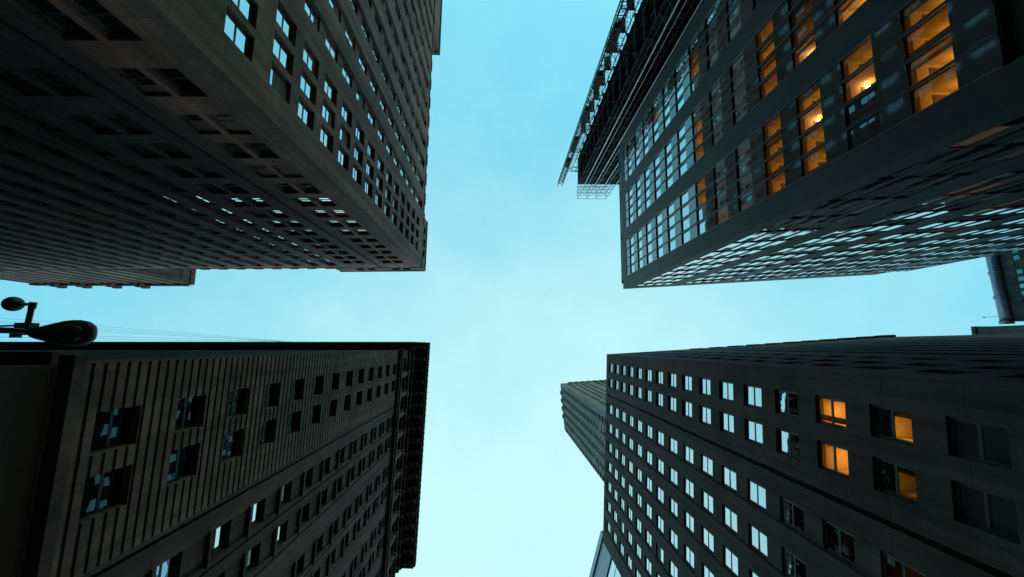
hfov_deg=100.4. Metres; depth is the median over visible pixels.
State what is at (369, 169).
window
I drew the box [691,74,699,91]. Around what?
window
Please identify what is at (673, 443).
window
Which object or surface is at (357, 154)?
window
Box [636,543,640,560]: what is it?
window
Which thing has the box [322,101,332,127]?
window
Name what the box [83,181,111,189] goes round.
window
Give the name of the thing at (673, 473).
window
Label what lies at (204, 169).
window
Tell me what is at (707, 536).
window
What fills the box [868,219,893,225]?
window
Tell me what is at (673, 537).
window
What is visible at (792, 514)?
window
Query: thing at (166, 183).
window
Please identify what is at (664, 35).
scaffold
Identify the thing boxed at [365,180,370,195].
window
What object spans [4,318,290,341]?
overhead wire
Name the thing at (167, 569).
window
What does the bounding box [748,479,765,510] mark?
window
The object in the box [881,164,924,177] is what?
window
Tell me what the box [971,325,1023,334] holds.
panelled block
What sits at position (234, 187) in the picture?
window
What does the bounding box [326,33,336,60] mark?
window
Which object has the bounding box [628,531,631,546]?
window
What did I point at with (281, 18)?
window
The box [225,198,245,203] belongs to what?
window
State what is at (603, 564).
glass block
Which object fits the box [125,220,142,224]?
window
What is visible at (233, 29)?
window
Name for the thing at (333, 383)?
window
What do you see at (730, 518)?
window
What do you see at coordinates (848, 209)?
window
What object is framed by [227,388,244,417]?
window
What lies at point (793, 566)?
window
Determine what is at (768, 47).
window
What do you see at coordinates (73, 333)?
street lamp
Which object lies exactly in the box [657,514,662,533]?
window
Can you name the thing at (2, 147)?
window
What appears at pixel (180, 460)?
window
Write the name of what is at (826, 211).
window
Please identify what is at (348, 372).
window
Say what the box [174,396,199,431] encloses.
window
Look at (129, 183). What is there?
window
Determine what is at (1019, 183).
window
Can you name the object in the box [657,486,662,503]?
window
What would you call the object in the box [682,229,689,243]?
window
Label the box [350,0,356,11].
window
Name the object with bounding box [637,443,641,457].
window
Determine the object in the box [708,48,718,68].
window
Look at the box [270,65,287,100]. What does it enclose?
window
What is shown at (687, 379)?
window
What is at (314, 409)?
window
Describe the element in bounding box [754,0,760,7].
window
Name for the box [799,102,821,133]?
window
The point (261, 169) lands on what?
window
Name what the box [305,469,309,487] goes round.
window
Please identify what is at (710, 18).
window
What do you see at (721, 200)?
window
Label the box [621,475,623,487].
window
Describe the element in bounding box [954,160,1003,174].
window
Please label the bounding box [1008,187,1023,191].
window
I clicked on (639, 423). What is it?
window
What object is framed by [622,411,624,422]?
window
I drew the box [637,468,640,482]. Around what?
window
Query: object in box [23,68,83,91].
window
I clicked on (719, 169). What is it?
window
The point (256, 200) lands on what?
window
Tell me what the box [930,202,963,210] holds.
window
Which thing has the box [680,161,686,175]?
window
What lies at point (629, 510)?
window
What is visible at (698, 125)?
window
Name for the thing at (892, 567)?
window
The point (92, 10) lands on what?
window
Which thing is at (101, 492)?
window
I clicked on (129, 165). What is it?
window
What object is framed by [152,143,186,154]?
window
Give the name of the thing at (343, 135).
window
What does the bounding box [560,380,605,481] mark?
set back tower
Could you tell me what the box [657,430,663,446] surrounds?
window
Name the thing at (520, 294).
sky
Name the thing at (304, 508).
window
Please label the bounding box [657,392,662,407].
window
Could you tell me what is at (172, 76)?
window
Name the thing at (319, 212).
window
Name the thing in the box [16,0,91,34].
window
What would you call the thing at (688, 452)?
window
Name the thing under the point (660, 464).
window
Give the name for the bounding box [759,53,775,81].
window
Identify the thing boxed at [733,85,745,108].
window
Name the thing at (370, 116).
window
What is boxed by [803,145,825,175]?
window
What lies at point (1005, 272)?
end tower
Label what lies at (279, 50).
window
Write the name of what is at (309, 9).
window
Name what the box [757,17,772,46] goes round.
window
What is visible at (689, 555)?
window
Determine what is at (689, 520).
window
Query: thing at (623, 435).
window
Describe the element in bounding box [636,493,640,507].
window
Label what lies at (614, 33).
hoist mast
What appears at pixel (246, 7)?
window
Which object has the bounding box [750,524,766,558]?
window
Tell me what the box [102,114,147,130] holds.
window
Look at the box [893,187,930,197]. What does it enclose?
window
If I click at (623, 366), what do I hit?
window
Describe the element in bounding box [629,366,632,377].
window
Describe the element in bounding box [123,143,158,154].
window
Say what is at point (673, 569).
window
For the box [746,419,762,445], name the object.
window
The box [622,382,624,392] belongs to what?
window
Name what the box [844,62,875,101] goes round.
window
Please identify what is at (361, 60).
window
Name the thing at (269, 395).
window
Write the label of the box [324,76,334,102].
window
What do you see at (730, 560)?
window
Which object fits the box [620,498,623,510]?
window
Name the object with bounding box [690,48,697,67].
window
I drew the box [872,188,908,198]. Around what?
window
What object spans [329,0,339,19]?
window
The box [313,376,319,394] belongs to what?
window
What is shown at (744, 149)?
window
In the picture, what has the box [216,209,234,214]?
window
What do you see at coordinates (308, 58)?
window
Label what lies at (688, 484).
window
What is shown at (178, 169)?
window
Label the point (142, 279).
office block
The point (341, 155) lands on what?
window
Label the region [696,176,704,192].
window
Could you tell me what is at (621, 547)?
window
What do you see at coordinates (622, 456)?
window
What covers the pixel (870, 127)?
window
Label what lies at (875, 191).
window
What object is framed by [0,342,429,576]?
masonry building
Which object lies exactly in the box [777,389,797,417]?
window
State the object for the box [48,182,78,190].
window
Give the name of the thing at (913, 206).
window
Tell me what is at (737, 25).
window
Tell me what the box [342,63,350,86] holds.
window
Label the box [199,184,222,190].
window
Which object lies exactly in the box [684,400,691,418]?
window
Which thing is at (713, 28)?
window
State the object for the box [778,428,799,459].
window
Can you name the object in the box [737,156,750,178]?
window
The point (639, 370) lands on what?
window
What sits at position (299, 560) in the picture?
window
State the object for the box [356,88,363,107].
window
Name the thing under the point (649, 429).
window
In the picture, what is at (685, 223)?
window
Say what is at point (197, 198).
window
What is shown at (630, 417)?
window
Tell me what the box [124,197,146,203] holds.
window
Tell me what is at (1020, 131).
window
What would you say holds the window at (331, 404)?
in the masonry building at (211, 459)
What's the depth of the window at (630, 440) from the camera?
59.22 m
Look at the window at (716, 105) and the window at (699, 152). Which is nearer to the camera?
the window at (716, 105)
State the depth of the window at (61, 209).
45.61 m
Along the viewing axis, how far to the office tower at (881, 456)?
26.35 m
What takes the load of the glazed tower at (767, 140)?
on the pavement
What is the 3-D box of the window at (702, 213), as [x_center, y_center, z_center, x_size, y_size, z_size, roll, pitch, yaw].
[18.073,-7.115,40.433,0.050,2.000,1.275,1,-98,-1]
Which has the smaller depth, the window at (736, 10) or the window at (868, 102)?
the window at (868, 102)
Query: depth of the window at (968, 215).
33.43 m
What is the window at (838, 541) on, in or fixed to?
in the office tower at (881, 456)
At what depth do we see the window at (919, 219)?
33.30 m
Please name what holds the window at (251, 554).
in the masonry building at (211, 459)
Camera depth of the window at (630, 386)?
60.24 m
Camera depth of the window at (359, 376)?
47.21 m
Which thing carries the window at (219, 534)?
in the masonry building at (211, 459)
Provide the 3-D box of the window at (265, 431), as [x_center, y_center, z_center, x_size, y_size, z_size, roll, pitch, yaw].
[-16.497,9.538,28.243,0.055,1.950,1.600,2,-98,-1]
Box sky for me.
[0,0,1023,576]
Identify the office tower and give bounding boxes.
[0,0,442,271]
[603,334,1023,576]
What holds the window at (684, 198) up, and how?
in the glazed tower at (767, 140)
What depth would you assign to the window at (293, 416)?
32.25 m
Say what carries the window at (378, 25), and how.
in the office tower at (206, 134)
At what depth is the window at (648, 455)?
51.83 m
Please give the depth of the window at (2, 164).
34.48 m
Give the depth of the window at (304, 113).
31.87 m
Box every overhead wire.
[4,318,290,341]
[6,322,284,341]
[6,333,279,341]
[23,337,266,341]
[100,331,282,341]
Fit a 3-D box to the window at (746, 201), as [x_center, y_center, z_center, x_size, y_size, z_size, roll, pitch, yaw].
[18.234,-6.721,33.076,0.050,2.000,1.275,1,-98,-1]
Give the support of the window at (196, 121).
in the office tower at (206, 134)
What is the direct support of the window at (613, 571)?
in the glass block at (603, 564)
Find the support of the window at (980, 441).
in the office tower at (881, 456)
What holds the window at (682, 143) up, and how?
in the glazed tower at (767, 140)
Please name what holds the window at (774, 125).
in the glazed tower at (767, 140)
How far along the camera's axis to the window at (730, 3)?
35.99 m
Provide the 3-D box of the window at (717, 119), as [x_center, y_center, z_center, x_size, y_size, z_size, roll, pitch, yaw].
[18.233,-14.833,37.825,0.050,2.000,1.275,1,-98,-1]
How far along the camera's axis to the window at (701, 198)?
41.61 m
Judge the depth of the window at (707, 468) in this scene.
37.50 m
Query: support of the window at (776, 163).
in the glazed tower at (767, 140)
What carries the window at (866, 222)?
in the glazed tower at (767, 140)
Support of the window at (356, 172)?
in the office tower at (206, 134)
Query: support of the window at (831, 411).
in the office tower at (881, 456)
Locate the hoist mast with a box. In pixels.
[557,0,638,186]
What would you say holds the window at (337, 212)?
in the office tower at (206, 134)
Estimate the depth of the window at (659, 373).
49.49 m
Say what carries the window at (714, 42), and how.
in the glazed tower at (767, 140)
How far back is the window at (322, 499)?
38.76 m
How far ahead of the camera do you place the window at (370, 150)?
47.55 m
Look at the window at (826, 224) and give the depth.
33.13 m
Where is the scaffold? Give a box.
[570,0,702,198]
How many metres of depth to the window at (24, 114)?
27.19 m
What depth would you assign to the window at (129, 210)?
45.74 m
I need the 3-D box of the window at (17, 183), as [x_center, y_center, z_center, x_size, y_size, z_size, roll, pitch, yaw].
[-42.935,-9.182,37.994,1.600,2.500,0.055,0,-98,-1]
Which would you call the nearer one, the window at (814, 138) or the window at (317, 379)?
the window at (814, 138)
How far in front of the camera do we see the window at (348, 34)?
40.86 m
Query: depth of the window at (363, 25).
45.16 m
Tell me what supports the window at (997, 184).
in the glazed tower at (767, 140)
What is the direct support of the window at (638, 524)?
in the office tower at (881, 456)
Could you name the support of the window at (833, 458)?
in the office tower at (881, 456)
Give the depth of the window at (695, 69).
43.24 m
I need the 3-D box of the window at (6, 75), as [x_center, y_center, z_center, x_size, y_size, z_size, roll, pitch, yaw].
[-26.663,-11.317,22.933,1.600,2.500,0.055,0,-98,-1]
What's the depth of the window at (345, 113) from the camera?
39.93 m
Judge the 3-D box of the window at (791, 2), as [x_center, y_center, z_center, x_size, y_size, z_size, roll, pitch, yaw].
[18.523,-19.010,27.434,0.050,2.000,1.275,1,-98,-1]
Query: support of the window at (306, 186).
in the office tower at (206, 134)
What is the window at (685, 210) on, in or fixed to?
in the glazed tower at (767, 140)
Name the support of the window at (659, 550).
in the office tower at (881, 456)
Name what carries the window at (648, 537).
in the office tower at (881, 456)
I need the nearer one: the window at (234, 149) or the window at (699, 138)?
the window at (234, 149)
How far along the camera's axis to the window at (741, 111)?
34.17 m
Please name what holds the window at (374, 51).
in the office tower at (206, 134)
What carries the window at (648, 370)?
in the office tower at (881, 456)
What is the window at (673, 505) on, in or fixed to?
in the office tower at (881, 456)
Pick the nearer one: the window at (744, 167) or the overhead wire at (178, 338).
the window at (744, 167)
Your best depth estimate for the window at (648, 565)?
50.26 m
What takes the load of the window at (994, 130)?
in the glazed tower at (767, 140)
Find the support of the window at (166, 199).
in the office tower at (206, 134)
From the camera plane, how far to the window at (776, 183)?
30.48 m
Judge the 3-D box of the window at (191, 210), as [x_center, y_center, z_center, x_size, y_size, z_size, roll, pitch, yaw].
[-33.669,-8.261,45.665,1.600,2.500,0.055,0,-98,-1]
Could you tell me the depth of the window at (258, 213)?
46.31 m
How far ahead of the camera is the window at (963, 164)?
22.26 m
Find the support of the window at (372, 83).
in the office tower at (206, 134)
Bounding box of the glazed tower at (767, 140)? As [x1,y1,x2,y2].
[618,0,1023,288]
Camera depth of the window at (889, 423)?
20.68 m
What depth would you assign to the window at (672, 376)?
46.01 m
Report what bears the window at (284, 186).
in the office tower at (206, 134)
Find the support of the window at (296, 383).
in the masonry building at (211, 459)
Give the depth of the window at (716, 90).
38.29 m
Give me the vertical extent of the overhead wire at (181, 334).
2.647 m
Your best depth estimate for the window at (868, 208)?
29.47 m
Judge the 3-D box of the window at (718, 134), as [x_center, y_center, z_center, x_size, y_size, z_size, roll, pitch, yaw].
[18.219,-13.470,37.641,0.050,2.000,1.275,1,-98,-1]
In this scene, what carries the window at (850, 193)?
in the glazed tower at (767, 140)
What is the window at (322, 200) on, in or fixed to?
in the office tower at (206, 134)
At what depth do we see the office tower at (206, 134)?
35.83 m
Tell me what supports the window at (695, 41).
in the glazed tower at (767, 140)
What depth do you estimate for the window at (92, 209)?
45.46 m
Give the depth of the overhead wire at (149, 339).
71.92 m
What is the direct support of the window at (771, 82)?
in the glazed tower at (767, 140)
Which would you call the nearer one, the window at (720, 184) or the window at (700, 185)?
the window at (720, 184)
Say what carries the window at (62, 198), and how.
in the office tower at (206, 134)
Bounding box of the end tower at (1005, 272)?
[983,247,1023,324]
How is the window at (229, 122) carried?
in the office tower at (206, 134)
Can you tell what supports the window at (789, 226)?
in the glazed tower at (767, 140)
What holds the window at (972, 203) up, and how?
in the glazed tower at (767, 140)
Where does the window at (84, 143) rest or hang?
in the office tower at (206, 134)
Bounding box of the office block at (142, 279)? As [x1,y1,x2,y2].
[0,269,195,288]
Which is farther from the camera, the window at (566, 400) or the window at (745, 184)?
the window at (566, 400)
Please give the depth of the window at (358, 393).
46.88 m
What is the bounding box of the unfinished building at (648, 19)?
[578,0,703,184]
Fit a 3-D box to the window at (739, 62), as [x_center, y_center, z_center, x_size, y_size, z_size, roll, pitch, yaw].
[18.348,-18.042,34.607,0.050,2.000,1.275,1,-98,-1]
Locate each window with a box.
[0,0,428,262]
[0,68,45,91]
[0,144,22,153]
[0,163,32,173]
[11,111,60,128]
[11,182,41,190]
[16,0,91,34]
[22,197,46,203]
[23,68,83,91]
[25,140,66,153]
[37,163,72,173]
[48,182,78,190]
[56,197,80,203]
[61,209,85,215]
[65,0,136,35]
[68,114,115,130]
[71,140,111,153]
[78,163,111,173]
[79,466,123,519]
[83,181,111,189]
[90,197,113,203]
[90,406,133,453]
[92,209,112,214]
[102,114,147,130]
[112,68,166,91]
[119,163,151,173]
[120,181,148,189]
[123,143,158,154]
[123,209,143,214]
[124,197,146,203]
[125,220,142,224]
[151,68,202,91]
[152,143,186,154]
[154,209,174,214]
[155,196,179,203]
[156,555,176,576]
[157,181,183,189]
[166,166,193,174]
[167,445,192,483]
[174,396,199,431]
[176,114,217,130]
[185,209,204,214]
[188,196,212,203]
[192,165,219,174]
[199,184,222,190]
[210,115,248,130]
[211,523,226,555]
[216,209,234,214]
[217,143,249,154]
[221,429,239,461]
[223,184,245,190]
[224,10,249,57]
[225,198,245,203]
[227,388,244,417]
[233,0,253,24]
[246,143,276,154]
[246,545,256,572]
[247,198,266,203]
[248,165,275,174]
[250,211,267,215]
[251,500,261,526]
[259,420,271,445]
[263,383,275,407]
[269,211,284,215]
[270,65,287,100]
[273,35,290,71]
[273,165,299,174]
[273,183,296,190]
[276,4,292,42]
[277,523,283,544]
[281,483,288,504]
[287,412,296,434]
[291,379,300,400]
[294,198,313,203]
[296,183,318,190]
[296,556,301,575]
[298,98,311,127]
[300,72,313,102]
[301,505,306,523]
[303,44,315,75]
[305,0,318,30]
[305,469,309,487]
[310,405,317,424]
[311,210,327,214]
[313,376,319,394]
[315,198,333,203]
[316,537,319,552]
[320,125,330,150]
[321,490,324,505]
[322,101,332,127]
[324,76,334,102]
[324,458,327,473]
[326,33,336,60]
[328,400,333,417]
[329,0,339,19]
[330,210,346,214]
[331,373,336,390]
[338,147,345,168]
[340,126,347,146]
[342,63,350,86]
[342,102,349,124]
[343,395,347,410]
[345,371,349,386]
[346,25,353,49]
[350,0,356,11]
[353,165,359,183]
[354,145,360,163]
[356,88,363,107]
[356,124,361,143]
[356,392,359,405]
[358,369,361,383]
[359,53,365,73]
[362,19,368,39]
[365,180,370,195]
[366,161,371,177]
[368,109,373,126]
[368,142,372,157]
[370,77,375,93]
[373,45,377,62]
[375,14,379,31]
[564,399,603,467]
[607,363,758,576]
[607,559,620,576]
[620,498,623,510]
[620,519,623,534]
[620,543,623,556]
[621,433,624,444]
[621,453,624,466]
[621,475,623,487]
[622,365,624,375]
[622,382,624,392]
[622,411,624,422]
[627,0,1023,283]
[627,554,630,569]
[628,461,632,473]
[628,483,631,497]
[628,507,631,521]
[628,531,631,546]
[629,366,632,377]
[629,384,632,395]
[629,415,632,427]
[629,438,632,450]
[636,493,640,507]
[636,517,640,533]
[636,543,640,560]
[637,367,641,379]
[637,386,640,398]
[637,419,641,433]
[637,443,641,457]
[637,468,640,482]
[646,389,650,402]
[646,450,651,465]
[646,476,651,492]
[646,502,651,519]
[646,530,650,547]
[646,557,650,575]
[647,369,650,381]
[647,425,651,439]
[653,109,657,121]
[657,371,662,384]
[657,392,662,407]
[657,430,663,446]
[657,458,663,475]
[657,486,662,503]
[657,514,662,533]
[657,543,662,563]
[669,372,675,387]
[669,396,675,412]
[670,437,676,454]
[670,467,676,485]
[670,497,676,517]
[670,528,676,549]
[670,560,676,576]
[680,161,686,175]
[681,190,687,205]
[681,203,688,217]
[682,216,689,230]
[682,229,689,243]
[684,375,691,391]
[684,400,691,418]
[684,444,692,464]
[684,477,693,499]
[685,511,693,534]
[685,544,693,569]
[689,35,697,53]
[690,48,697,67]
[691,60,698,79]
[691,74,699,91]
[693,104,700,122]
[693,117,701,135]
[694,131,702,148]
[695,144,702,161]
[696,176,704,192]
[697,191,705,207]
[697,205,706,220]
[698,219,706,234]
[700,377,709,395]
[701,405,710,425]
[702,454,712,477]
[702,490,712,514]
[702,526,713,553]
[703,564,713,576]
[706,6,715,28]
[707,20,716,42]
[708,34,717,55]
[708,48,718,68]
[710,81,720,101]
[711,95,720,116]
[712,110,721,130]
[712,124,722,144]
[714,159,724,178]
[715,175,725,193]
[716,190,726,208]
[717,206,727,224]
[721,381,732,401]
[721,411,733,434]
[723,465,735,491]
[723,505,736,534]
[724,546,737,576]
[727,0,735,11]
[728,0,739,26]
[729,16,740,42]
[731,53,743,76]
[732,69,744,92]
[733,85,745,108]
[734,101,746,123]
[736,139,749,161]
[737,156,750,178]
[738,173,751,194]
[739,190,753,211]
[746,384,761,408]
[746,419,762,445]
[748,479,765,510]
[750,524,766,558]
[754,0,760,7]
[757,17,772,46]
[758,35,773,64]
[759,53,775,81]
[759,225,782,231]
[760,71,776,99]
[763,113,780,140]
[765,132,781,158]
[766,151,783,177]
[767,171,785,195]
[777,224,799,230]
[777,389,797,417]
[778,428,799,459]
[781,497,803,534]
[783,548,805,576]
[789,0,798,9]
[790,0,811,28]
[791,210,816,217]
[792,13,813,48]
[794,33,815,66]
[794,223,817,229]
[797,81,819,113]
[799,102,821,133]
[801,123,823,154]
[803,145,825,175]
[810,209,836,216]
[812,222,835,228]
[817,396,845,428]
[819,440,848,478]
[824,520,855,566]
[829,190,863,200]
[829,208,856,215]
[837,0,865,26]
[842,37,872,78]
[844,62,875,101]
[846,87,877,125]
[848,207,876,214]
[849,112,880,148]
[850,189,885,199]
[851,220,876,226]
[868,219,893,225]
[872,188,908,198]
[872,404,912,445]
[875,457,917,504]
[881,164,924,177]
[882,551,924,576]
[886,218,911,224]
[892,204,923,212]
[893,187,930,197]
[902,0,944,31]
[903,217,929,223]
[905,5,949,57]
[905,162,952,176]
[908,35,953,85]
[911,204,940,211]
[912,64,957,113]
[929,161,978,175]
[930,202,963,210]
[943,215,969,221]
[945,184,983,194]
[948,126,1012,147]
[949,201,982,209]
[949,416,1012,469]
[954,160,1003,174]
[954,480,1019,543]
[966,183,1005,193]
[979,127,1023,145]
[987,182,1023,192]
[992,199,1023,207]
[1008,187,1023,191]
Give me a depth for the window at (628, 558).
57.31 m
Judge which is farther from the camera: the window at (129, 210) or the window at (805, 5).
the window at (129, 210)
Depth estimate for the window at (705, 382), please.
38.60 m
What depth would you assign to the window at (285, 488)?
31.74 m
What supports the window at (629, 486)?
in the office tower at (881, 456)
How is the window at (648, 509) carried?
in the office tower at (881, 456)
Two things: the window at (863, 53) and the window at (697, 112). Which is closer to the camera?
the window at (863, 53)
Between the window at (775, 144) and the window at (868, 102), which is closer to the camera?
the window at (868, 102)
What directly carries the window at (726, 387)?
in the office tower at (881, 456)
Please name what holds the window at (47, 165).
in the office tower at (206, 134)
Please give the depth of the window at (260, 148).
31.38 m
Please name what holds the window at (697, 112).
in the glazed tower at (767, 140)
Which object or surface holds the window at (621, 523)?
in the office tower at (881, 456)
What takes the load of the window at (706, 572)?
in the office tower at (881, 456)
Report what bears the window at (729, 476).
in the office tower at (881, 456)
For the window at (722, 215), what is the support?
in the glazed tower at (767, 140)
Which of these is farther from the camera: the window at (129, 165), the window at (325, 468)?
the window at (325, 468)
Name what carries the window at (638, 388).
in the office tower at (881, 456)
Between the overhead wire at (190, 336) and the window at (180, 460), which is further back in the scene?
the overhead wire at (190, 336)
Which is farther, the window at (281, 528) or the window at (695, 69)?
the window at (695, 69)
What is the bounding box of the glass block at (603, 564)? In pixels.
[589,530,620,576]
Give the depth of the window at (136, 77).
23.22 m
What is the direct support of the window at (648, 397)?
in the office tower at (881, 456)
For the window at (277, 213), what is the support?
in the office tower at (206, 134)
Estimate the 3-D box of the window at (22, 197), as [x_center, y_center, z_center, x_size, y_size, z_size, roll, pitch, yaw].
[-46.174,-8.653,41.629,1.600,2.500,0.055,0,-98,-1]
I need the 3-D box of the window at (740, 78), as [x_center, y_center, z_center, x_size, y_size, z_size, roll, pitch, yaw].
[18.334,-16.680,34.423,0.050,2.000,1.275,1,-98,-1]
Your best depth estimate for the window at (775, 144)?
30.82 m
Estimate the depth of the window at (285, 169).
35.04 m
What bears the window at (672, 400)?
in the office tower at (881, 456)
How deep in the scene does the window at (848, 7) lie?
24.18 m
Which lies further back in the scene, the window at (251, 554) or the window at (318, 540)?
the window at (318, 540)
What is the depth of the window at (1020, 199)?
29.87 m
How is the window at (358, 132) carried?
in the office tower at (206, 134)
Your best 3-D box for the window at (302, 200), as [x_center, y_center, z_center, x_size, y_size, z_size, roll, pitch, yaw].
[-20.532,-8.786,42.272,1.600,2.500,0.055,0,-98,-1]
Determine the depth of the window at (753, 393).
31.18 m
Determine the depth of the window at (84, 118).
27.50 m
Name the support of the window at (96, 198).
in the office tower at (206, 134)
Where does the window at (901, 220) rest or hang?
in the glazed tower at (767, 140)
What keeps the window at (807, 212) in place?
in the glazed tower at (767, 140)
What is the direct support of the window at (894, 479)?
in the office tower at (881, 456)
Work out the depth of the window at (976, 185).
26.02 m
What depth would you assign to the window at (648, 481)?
51.38 m
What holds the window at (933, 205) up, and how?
in the glazed tower at (767, 140)
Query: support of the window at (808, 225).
in the glazed tower at (767, 140)
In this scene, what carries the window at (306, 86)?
in the office tower at (206, 134)
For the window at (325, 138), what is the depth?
35.64 m
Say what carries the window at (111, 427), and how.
in the masonry building at (211, 459)
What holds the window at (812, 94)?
in the glazed tower at (767, 140)
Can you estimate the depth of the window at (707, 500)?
37.20 m
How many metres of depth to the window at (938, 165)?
22.18 m
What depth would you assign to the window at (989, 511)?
16.02 m
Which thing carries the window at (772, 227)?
in the glazed tower at (767, 140)
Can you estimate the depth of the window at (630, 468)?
58.80 m
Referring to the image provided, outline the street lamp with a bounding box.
[0,297,97,345]
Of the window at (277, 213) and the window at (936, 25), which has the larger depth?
the window at (277, 213)
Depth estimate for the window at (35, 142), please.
30.79 m
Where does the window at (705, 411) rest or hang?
in the office tower at (881, 456)
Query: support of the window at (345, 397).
in the masonry building at (211, 459)
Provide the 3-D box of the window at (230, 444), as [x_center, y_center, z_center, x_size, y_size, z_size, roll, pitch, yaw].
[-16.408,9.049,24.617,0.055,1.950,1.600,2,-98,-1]
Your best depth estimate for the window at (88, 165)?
34.65 m
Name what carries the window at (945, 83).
in the glazed tower at (767, 140)
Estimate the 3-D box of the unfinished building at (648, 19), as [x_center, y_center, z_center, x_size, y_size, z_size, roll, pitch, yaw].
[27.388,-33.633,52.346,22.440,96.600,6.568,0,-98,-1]
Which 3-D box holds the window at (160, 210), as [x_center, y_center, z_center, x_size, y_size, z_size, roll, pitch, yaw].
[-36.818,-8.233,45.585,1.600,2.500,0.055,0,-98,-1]
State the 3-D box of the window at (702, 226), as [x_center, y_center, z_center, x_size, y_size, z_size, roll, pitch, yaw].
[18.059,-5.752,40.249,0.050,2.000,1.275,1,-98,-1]
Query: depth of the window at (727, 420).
34.55 m
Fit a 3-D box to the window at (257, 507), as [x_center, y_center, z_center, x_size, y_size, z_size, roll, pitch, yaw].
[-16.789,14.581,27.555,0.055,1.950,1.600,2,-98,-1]

